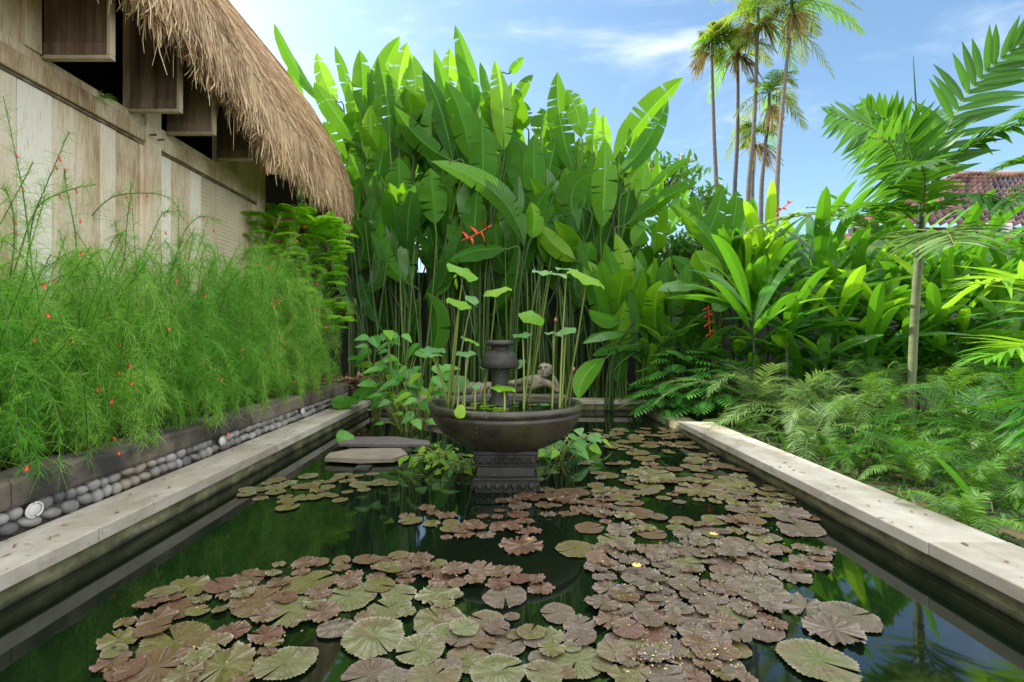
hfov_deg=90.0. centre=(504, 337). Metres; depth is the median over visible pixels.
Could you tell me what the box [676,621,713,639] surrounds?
lily pad
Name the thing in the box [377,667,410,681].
lily pad
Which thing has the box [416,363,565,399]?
reclining statue
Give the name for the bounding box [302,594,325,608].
lily pad
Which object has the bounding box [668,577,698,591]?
lily pad
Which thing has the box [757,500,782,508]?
lily pad
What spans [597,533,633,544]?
lily pad
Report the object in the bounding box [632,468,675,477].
lily pad
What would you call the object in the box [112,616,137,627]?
lily pad
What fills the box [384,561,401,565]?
lily pad
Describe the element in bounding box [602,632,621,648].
lily pad
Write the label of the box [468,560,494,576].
lily pad
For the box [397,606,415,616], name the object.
lily pad
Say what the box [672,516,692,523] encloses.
lily pad
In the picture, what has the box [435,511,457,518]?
lily pad
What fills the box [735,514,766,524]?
lily pad
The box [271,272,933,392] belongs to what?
garden wall
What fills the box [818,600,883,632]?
lily pad
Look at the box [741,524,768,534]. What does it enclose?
lily pad
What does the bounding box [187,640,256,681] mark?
lily pad
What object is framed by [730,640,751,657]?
lily pad
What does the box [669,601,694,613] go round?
lily pad
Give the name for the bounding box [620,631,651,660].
lily pad
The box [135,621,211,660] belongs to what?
lily pad
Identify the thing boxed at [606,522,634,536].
lily pad
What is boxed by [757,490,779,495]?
lily pad
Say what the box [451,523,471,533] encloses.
lily pad
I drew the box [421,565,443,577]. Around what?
lily pad
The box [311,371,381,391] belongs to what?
leaf litter
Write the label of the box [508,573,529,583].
lily pad
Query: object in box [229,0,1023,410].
sky
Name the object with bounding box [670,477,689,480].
lily pad
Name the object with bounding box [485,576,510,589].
lily pad
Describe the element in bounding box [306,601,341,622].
lily pad
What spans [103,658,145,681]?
lily pad
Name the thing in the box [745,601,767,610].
lily pad
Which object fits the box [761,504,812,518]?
lily pad
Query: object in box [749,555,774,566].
lily pad
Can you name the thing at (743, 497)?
lily pad
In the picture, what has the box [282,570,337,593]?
lily pad
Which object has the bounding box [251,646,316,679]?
lily pad
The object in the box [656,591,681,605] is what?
lily pad
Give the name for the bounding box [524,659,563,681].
lily pad
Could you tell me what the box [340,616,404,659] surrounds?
lily pad
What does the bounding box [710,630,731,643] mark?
lily pad
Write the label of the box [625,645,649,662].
lily pad
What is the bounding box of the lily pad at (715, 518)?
[701,515,727,524]
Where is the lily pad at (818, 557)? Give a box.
[807,551,832,560]
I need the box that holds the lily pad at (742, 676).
[734,670,758,681]
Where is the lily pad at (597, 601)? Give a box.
[583,594,622,610]
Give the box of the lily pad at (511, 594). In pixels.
[482,585,526,608]
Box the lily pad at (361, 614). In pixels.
[354,609,375,620]
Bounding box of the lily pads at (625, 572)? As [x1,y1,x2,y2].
[167,427,836,647]
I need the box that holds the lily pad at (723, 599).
[705,591,728,604]
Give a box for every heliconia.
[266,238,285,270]
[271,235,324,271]
[274,23,327,122]
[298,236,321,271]
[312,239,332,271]
[313,46,367,309]
[326,183,368,382]
[329,176,383,377]
[334,215,400,383]
[342,111,367,383]
[345,36,399,377]
[354,102,393,376]
[356,206,418,396]
[361,171,423,332]
[368,181,428,388]
[371,187,383,381]
[374,42,427,396]
[374,220,465,387]
[378,277,392,391]
[387,88,435,366]
[388,104,436,354]
[394,49,476,382]
[396,244,454,389]
[397,183,486,382]
[415,87,455,329]
[415,170,461,386]
[416,185,454,372]
[417,176,457,371]
[420,99,463,299]
[432,160,543,379]
[436,182,493,381]
[439,250,467,374]
[442,25,490,381]
[446,183,507,378]
[455,92,527,379]
[460,60,512,381]
[463,224,525,382]
[473,186,508,381]
[479,97,524,334]
[482,194,554,379]
[483,197,502,339]
[486,243,521,348]
[486,273,508,339]
[497,57,549,393]
[498,180,561,393]
[506,168,556,393]
[506,269,564,393]
[508,134,563,393]
[509,169,592,397]
[510,108,546,156]
[522,271,549,393]
[535,119,558,393]
[535,129,570,293]
[538,137,598,394]
[539,138,627,397]
[547,72,611,397]
[557,170,591,397]
[559,234,589,397]
[562,192,610,326]
[573,310,640,409]
[583,259,594,396]
[583,262,659,399]
[584,212,626,397]
[584,251,646,398]
[593,223,630,390]
[594,260,640,398]
[603,233,656,397]
[607,77,683,385]
[614,158,696,362]
[625,161,663,258]
[626,189,688,267]
[634,256,691,403]
[639,269,705,405]
[647,256,686,405]
[656,260,732,403]
[657,203,733,409]
[680,186,757,380]
[707,249,778,406]
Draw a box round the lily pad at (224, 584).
[202,577,237,592]
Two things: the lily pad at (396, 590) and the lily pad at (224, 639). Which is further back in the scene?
the lily pad at (396, 590)
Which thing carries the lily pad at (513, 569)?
on the water
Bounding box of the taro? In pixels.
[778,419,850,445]
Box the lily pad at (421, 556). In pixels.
[406,551,434,561]
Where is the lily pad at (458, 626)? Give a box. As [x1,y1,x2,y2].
[449,617,478,635]
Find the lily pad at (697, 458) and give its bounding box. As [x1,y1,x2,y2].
[685,456,706,460]
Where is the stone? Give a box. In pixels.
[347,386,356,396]
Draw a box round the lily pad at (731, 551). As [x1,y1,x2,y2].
[714,546,747,557]
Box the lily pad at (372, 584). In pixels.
[364,576,395,592]
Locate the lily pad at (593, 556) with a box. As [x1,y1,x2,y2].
[585,550,607,562]
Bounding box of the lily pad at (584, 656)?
[547,645,606,678]
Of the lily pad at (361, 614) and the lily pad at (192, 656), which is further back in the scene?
the lily pad at (361, 614)
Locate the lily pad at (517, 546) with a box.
[499,535,543,554]
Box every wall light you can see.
[25,501,43,518]
[218,436,225,445]
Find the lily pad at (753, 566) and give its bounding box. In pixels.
[743,560,770,575]
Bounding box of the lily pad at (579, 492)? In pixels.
[557,488,589,496]
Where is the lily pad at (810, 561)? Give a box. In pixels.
[789,554,833,572]
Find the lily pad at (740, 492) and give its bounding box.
[728,489,753,495]
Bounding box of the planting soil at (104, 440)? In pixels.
[0,375,358,471]
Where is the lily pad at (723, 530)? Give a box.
[712,528,732,533]
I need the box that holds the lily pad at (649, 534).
[636,529,666,538]
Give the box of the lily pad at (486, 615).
[468,609,504,630]
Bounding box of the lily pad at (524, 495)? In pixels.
[513,492,531,500]
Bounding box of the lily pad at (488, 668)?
[469,653,525,681]
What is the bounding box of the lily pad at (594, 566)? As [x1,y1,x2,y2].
[584,560,610,571]
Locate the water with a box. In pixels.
[0,410,1023,681]
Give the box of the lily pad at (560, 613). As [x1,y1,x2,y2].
[540,602,574,623]
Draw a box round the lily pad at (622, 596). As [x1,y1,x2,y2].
[609,589,639,601]
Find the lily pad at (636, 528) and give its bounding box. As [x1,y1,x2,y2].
[629,524,643,531]
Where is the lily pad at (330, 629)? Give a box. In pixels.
[316,617,354,637]
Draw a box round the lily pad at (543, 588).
[527,582,554,594]
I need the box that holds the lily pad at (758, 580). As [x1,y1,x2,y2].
[724,569,783,592]
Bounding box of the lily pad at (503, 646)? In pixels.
[486,634,525,655]
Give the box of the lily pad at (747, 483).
[737,480,755,487]
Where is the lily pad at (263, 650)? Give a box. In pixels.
[257,645,276,655]
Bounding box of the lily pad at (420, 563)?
[411,559,432,567]
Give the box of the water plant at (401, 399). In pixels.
[381,364,460,429]
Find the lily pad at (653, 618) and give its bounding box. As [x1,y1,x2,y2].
[633,609,664,626]
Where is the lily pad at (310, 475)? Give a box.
[298,473,317,478]
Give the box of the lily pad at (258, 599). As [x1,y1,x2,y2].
[228,585,290,617]
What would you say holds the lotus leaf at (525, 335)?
in the stone fountain
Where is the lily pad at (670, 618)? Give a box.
[664,613,685,624]
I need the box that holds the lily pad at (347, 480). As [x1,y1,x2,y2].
[337,477,357,482]
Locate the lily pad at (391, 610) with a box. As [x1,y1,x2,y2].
[367,597,411,620]
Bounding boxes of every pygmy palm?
[696,390,773,418]
[899,352,1023,386]
[900,366,1023,412]
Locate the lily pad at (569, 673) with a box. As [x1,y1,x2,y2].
[560,665,575,678]
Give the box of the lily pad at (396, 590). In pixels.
[380,584,416,602]
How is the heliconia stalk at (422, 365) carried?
on the ground at (1015, 533)
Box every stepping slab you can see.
[325,448,406,470]
[338,437,429,455]
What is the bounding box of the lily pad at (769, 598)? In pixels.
[758,595,781,606]
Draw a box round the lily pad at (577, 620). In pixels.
[563,614,595,630]
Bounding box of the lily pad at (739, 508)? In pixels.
[724,505,750,511]
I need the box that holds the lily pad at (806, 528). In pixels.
[776,519,826,536]
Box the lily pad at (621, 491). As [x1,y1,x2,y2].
[608,489,639,497]
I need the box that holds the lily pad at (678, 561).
[664,554,703,571]
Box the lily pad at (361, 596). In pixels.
[326,582,376,611]
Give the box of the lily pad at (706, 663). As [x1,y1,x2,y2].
[692,657,721,670]
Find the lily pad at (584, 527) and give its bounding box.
[575,522,603,532]
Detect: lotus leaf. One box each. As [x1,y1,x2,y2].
[331,395,358,413]
[336,429,354,441]
[420,346,446,394]
[421,352,447,402]
[446,263,477,403]
[446,297,471,401]
[448,375,469,406]
[452,295,478,405]
[454,404,465,417]
[456,351,476,406]
[461,336,478,403]
[472,384,479,406]
[480,367,486,404]
[481,287,511,400]
[490,384,515,409]
[512,359,525,403]
[513,332,531,407]
[519,310,543,403]
[528,270,566,400]
[544,331,560,405]
[555,267,577,406]
[556,327,575,401]
[564,269,603,403]
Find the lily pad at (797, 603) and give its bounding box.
[781,592,840,618]
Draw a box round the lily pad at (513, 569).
[503,565,521,574]
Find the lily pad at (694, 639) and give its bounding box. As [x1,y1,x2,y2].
[681,633,718,651]
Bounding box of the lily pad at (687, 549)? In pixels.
[672,545,702,556]
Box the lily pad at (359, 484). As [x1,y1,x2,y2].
[349,481,369,487]
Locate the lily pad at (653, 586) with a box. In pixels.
[635,580,662,591]
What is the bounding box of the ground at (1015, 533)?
[0,388,1023,617]
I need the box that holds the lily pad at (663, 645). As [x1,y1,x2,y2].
[651,642,669,654]
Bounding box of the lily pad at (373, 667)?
[341,657,396,681]
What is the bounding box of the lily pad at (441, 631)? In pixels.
[428,623,457,643]
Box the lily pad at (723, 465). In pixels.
[712,463,734,467]
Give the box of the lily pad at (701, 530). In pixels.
[693,525,719,534]
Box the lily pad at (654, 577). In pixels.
[646,574,668,580]
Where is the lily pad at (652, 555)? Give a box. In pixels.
[646,551,664,561]
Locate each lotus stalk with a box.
[551,318,556,395]
[569,367,574,404]
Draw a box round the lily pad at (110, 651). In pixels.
[100,644,127,657]
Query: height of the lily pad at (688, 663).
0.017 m
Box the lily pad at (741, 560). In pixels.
[735,555,764,565]
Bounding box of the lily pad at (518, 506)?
[508,501,531,509]
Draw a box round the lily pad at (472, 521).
[463,519,481,523]
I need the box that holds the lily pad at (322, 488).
[309,485,330,492]
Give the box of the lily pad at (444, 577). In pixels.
[428,573,459,587]
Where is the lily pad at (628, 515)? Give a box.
[614,510,635,519]
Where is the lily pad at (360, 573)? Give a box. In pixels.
[341,569,363,579]
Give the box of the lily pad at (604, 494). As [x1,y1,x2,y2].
[592,492,613,497]
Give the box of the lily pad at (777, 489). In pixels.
[764,485,782,490]
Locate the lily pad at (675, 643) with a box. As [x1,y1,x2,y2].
[659,638,688,657]
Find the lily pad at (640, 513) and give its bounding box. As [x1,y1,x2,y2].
[618,507,652,518]
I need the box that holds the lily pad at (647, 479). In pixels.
[638,475,659,482]
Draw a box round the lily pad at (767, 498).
[757,495,784,502]
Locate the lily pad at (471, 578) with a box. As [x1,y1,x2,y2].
[464,573,485,583]
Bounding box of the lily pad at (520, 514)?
[507,510,528,517]
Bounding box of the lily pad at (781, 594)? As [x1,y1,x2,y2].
[755,584,791,601]
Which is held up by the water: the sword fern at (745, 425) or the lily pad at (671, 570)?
the lily pad at (671, 570)
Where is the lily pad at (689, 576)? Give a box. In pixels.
[676,573,698,581]
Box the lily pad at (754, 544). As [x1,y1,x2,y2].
[746,541,769,552]
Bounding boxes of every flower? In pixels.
[462,220,491,242]
[632,562,642,567]
[703,306,714,336]
[776,200,791,216]
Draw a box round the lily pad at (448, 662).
[442,657,462,670]
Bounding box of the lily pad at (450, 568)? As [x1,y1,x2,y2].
[441,561,467,574]
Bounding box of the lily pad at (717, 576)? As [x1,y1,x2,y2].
[710,572,733,582]
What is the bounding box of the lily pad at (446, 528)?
[440,525,452,531]
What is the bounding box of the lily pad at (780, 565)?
[766,560,789,568]
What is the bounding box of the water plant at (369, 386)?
[357,330,431,424]
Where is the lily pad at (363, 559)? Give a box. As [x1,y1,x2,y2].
[352,554,379,563]
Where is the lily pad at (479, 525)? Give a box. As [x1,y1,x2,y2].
[465,522,487,529]
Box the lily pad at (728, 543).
[714,537,739,547]
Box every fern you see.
[241,203,357,387]
[648,358,854,405]
[701,368,880,433]
[703,371,971,450]
[722,409,778,434]
[739,393,897,462]
[751,375,784,397]
[761,371,946,456]
[776,377,899,424]
[782,359,979,402]
[782,426,890,465]
[796,382,1021,446]
[810,361,1015,416]
[812,348,922,399]
[820,423,983,462]
[825,428,1021,480]
[827,393,963,439]
[829,437,888,472]
[842,381,1023,443]
[859,446,973,507]
[879,366,990,411]
[896,488,1023,538]
[905,402,1023,473]
[921,426,1023,495]
[926,454,1023,515]
[938,462,1023,511]
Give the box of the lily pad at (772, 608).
[758,601,782,612]
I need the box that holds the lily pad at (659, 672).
[644,663,687,681]
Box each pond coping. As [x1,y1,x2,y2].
[0,400,369,610]
[371,398,646,410]
[637,404,1023,623]
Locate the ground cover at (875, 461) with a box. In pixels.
[661,398,1023,545]
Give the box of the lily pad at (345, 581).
[334,572,362,588]
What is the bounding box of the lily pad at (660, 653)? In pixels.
[638,645,669,662]
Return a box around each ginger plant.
[619,328,682,399]
[637,309,710,407]
[657,324,738,409]
[663,280,707,390]
[665,234,845,423]
[677,208,804,404]
[686,311,833,414]
[687,216,804,321]
[690,336,771,414]
[700,239,818,313]
[723,267,860,413]
[724,199,833,405]
[724,339,894,415]
[726,268,885,411]
[726,309,813,416]
[727,276,843,413]
[759,186,900,408]
[760,180,837,400]
[763,179,865,383]
[765,265,924,411]
[768,304,921,395]
[770,224,925,403]
[771,313,882,422]
[791,221,876,394]
[798,317,952,407]
[801,281,984,418]
[807,264,898,413]
[819,186,994,402]
[820,266,962,409]
[830,279,1020,373]
[830,321,929,394]
[831,210,956,407]
[838,243,906,396]
[858,278,979,415]
[864,246,1023,414]
[869,244,977,409]
[876,188,1023,366]
[879,191,1023,402]
[885,282,1023,417]
[886,321,1004,413]
[886,326,1023,414]
[890,226,1023,280]
[896,312,1023,415]
[908,258,1023,394]
[920,303,1013,420]
[923,254,1023,413]
[936,228,1023,400]
[949,338,1023,401]
[952,316,1023,390]
[953,293,1023,422]
[954,210,1023,258]
[954,303,1023,416]
[970,241,1023,294]
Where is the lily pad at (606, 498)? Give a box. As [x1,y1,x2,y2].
[594,496,614,501]
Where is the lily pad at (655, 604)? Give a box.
[641,598,660,609]
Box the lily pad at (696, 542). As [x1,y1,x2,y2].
[688,540,707,546]
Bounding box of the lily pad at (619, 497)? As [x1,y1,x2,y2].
[610,494,634,501]
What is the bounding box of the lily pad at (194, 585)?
[168,575,210,596]
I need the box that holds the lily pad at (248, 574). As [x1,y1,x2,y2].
[232,568,265,586]
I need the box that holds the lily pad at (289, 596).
[274,591,297,602]
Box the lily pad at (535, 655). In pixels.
[528,650,549,664]
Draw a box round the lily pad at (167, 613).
[134,606,178,626]
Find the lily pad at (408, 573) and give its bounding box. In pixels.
[396,569,415,577]
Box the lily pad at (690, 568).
[680,564,702,572]
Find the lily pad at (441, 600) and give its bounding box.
[431,593,454,608]
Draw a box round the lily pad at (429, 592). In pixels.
[415,582,459,604]
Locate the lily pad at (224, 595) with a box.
[215,587,235,600]
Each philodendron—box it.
[618,350,736,413]
[621,382,702,425]
[665,366,770,421]
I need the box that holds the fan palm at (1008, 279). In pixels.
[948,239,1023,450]
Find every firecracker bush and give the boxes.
[0,156,166,489]
[0,228,233,463]
[0,252,118,493]
[53,176,286,434]
[109,194,326,418]
[187,189,341,411]
[238,242,356,396]
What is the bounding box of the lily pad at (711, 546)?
[699,543,719,548]
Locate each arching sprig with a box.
[0,91,66,279]
[0,177,41,299]
[6,128,75,286]
[13,176,104,274]
[53,158,84,289]
[86,182,191,227]
[99,179,141,312]
[138,205,175,272]
[178,213,224,253]
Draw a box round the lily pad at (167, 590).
[144,585,179,597]
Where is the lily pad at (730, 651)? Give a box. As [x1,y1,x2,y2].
[705,641,741,660]
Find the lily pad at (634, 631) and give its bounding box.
[611,618,644,638]
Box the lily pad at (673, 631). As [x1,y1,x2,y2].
[663,624,677,635]
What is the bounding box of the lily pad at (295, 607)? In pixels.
[259,596,319,625]
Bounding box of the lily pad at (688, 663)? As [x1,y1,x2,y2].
[665,656,707,679]
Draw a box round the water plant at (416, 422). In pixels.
[366,389,435,432]
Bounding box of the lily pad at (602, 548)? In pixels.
[591,542,618,553]
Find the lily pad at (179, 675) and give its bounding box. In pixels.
[162,661,203,681]
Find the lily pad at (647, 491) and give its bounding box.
[638,488,659,494]
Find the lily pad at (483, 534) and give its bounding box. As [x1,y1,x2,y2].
[476,530,495,537]
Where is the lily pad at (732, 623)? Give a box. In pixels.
[706,612,737,630]
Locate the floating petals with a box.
[105,435,826,672]
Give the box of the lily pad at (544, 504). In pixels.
[535,501,555,508]
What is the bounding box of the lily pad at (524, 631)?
[516,623,544,638]
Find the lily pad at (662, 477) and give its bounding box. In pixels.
[653,475,669,479]
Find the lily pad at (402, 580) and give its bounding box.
[395,576,415,583]
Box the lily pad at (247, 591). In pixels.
[230,586,255,597]
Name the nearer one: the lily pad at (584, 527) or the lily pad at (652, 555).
the lily pad at (652, 555)
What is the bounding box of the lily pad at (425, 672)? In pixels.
[405,658,462,681]
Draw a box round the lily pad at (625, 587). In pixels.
[614,583,635,592]
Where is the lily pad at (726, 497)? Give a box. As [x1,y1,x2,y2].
[716,494,736,500]
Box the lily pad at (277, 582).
[266,576,290,586]
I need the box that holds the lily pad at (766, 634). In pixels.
[742,619,785,642]
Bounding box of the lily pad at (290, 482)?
[280,480,297,485]
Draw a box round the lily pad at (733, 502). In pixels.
[725,500,747,505]
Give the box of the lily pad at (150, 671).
[111,646,197,681]
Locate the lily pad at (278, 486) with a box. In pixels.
[265,483,286,489]
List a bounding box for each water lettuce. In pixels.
[398,444,474,469]
[434,458,474,476]
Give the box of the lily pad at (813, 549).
[805,546,835,555]
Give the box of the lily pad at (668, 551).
[656,545,677,558]
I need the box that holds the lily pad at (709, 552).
[701,548,718,556]
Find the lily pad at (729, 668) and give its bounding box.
[711,656,746,678]
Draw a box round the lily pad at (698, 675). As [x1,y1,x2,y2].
[683,668,710,681]
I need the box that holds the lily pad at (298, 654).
[294,647,318,660]
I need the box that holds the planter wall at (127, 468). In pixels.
[0,383,348,541]
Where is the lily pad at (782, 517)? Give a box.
[773,514,796,521]
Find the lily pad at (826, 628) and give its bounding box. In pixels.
[801,612,867,645]
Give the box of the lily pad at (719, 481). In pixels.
[708,479,740,485]
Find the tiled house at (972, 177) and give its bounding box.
[841,171,1023,366]
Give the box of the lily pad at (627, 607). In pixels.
[606,602,632,614]
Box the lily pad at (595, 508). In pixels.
[586,507,600,513]
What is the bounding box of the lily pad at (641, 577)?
[636,575,651,584]
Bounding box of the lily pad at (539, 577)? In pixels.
[528,573,544,583]
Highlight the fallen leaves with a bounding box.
[2,421,1022,577]
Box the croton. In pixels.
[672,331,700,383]
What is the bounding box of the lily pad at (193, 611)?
[185,605,210,615]
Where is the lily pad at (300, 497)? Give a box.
[294,494,314,499]
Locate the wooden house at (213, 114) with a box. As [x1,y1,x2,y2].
[0,0,357,436]
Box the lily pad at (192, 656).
[180,647,214,664]
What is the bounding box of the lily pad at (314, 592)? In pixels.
[305,584,332,598]
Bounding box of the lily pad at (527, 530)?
[515,526,541,535]
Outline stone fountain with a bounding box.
[428,340,583,492]
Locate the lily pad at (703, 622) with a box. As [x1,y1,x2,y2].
[698,620,728,635]
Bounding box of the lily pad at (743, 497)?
[734,495,755,500]
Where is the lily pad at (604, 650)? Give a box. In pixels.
[596,639,632,661]
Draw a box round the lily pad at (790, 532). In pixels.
[780,528,802,536]
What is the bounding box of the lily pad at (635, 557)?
[629,554,650,564]
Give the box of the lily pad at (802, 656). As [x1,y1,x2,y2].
[774,638,862,681]
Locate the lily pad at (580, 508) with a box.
[570,505,594,513]
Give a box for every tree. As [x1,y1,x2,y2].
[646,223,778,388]
[648,148,722,243]
[667,180,731,222]
[762,228,806,250]
[790,231,847,268]
[867,231,963,264]
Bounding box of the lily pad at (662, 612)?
[654,609,668,621]
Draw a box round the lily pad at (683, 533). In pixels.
[672,527,701,539]
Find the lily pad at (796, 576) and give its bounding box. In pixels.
[769,567,812,583]
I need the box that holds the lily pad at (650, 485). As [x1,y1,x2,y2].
[634,483,664,489]
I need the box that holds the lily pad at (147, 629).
[132,620,171,636]
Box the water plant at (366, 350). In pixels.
[348,332,400,419]
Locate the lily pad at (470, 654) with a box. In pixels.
[446,644,488,673]
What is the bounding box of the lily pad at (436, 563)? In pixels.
[431,559,446,567]
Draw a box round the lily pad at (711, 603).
[688,595,718,609]
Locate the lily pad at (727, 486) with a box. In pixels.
[720,483,741,490]
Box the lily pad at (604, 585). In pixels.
[592,579,620,593]
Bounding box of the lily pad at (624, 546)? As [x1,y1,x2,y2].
[608,538,634,552]
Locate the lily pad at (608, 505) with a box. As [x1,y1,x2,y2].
[592,500,613,508]
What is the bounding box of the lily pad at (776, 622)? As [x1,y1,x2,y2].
[761,617,788,629]
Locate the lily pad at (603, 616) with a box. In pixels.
[593,608,629,629]
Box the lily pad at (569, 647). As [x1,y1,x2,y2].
[564,639,580,651]
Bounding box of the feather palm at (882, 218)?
[732,203,906,255]
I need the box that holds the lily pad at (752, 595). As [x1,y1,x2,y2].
[738,586,770,602]
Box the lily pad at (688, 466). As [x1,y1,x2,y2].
[680,464,700,468]
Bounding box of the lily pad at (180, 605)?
[152,597,205,619]
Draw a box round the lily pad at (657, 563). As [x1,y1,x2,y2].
[652,560,671,567]
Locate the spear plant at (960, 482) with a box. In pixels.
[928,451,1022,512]
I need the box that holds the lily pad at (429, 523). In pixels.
[423,519,440,526]
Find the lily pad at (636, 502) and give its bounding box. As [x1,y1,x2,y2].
[626,500,643,505]
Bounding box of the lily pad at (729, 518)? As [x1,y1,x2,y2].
[717,514,746,523]
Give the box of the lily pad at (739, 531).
[725,526,745,534]
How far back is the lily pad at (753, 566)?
2.70 m
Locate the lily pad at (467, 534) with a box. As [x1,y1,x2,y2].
[454,530,475,537]
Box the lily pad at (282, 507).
[275,503,299,510]
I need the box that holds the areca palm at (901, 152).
[820,15,1023,430]
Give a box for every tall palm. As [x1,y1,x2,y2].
[688,20,743,192]
[695,0,834,201]
[696,21,783,214]
[720,0,864,235]
[723,69,808,227]
[733,119,783,198]
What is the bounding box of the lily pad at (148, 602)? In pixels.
[131,595,168,607]
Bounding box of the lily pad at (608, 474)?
[598,472,618,477]
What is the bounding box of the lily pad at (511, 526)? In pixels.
[503,522,522,529]
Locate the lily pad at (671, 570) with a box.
[659,564,691,576]
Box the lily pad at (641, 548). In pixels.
[635,543,656,552]
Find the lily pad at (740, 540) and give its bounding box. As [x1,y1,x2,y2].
[726,536,747,544]
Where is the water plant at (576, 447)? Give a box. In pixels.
[537,433,589,460]
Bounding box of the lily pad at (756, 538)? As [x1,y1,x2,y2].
[746,533,773,543]
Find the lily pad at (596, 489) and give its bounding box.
[591,486,608,492]
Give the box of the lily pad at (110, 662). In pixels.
[89,648,132,671]
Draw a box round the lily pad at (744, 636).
[729,630,752,641]
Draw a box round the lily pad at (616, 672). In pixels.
[607,664,641,681]
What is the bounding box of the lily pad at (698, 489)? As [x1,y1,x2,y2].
[674,482,727,496]
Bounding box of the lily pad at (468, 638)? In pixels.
[462,630,485,643]
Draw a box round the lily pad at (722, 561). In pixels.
[708,556,745,569]
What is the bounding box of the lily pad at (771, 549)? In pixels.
[758,544,782,555]
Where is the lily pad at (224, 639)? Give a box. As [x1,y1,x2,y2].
[197,632,233,651]
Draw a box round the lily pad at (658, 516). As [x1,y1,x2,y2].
[648,513,667,519]
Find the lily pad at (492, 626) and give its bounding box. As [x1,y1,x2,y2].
[483,618,509,634]
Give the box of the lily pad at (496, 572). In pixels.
[486,564,506,576]
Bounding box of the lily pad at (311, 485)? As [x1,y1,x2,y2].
[301,482,319,488]
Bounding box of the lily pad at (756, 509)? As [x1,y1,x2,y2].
[747,505,769,512]
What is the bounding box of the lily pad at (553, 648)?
[538,639,565,656]
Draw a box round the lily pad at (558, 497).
[545,494,567,501]
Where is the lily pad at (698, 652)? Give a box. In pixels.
[691,645,714,659]
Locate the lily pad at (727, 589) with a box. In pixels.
[712,582,741,595]
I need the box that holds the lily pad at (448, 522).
[442,519,460,525]
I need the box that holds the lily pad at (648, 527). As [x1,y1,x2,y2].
[639,523,656,531]
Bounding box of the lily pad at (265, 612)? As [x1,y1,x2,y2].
[249,606,278,623]
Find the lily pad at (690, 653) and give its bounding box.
[679,645,697,657]
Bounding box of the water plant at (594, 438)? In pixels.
[554,428,611,453]
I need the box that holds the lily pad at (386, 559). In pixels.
[372,556,393,563]
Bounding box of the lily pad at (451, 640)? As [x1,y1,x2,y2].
[446,635,469,646]
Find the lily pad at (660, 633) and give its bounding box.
[638,624,670,644]
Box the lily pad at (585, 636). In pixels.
[565,627,596,645]
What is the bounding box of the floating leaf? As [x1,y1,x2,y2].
[480,404,496,407]
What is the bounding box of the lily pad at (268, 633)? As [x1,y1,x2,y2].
[247,624,285,644]
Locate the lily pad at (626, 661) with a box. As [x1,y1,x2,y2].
[615,652,639,666]
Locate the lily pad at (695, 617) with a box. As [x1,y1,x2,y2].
[677,609,712,626]
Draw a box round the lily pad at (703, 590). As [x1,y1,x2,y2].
[691,586,712,594]
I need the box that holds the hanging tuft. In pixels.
[97,89,118,107]
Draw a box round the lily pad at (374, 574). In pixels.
[366,571,385,578]
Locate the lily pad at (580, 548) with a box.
[555,540,593,557]
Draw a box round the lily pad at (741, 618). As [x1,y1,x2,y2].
[714,605,748,623]
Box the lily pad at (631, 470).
[621,468,645,474]
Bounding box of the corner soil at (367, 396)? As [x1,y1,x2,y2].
[312,380,384,399]
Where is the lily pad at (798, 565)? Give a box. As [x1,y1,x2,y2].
[787,560,814,570]
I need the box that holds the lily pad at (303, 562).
[291,556,318,567]
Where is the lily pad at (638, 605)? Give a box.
[626,601,653,617]
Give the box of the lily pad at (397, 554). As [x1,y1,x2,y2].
[388,551,408,558]
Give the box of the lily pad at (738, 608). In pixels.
[732,603,757,616]
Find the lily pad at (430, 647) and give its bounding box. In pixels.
[396,633,444,665]
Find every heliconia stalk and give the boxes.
[309,242,341,374]
[336,274,356,367]
[351,225,391,378]
[365,223,395,393]
[399,241,420,380]
[407,234,436,392]
[429,244,442,364]
[441,238,463,375]
[445,285,466,374]
[450,237,494,382]
[483,213,524,380]
[519,230,555,375]
[529,276,563,393]
[547,275,559,393]
[575,295,586,393]
[581,246,634,397]
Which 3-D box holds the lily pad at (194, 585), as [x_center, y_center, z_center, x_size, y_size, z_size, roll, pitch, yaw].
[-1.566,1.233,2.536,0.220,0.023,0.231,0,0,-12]
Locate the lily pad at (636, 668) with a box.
[622,659,652,681]
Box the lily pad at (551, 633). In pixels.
[541,626,564,642]
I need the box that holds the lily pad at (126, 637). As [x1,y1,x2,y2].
[96,626,139,650]
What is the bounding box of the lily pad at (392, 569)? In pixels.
[383,565,403,572]
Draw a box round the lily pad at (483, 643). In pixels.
[471,634,495,647]
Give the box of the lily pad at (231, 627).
[207,620,251,638]
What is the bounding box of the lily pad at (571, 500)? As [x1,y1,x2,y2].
[559,497,580,503]
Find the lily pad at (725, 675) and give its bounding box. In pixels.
[709,668,733,680]
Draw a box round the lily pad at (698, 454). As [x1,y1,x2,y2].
[688,453,708,456]
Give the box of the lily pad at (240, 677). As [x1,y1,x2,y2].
[231,670,253,681]
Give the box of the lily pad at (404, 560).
[395,554,412,563]
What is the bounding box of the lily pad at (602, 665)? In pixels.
[592,658,613,671]
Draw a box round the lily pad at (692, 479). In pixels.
[683,476,701,481]
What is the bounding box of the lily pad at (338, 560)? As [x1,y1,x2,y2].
[332,555,350,564]
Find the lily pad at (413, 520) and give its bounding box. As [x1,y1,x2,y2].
[398,516,422,524]
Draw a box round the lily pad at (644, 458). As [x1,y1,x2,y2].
[633,456,654,460]
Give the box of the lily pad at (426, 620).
[413,604,465,636]
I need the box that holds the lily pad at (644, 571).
[627,565,660,577]
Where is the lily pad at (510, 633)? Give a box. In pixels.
[505,628,521,638]
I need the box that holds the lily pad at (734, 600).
[724,597,751,608]
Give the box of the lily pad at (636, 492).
[626,489,644,495]

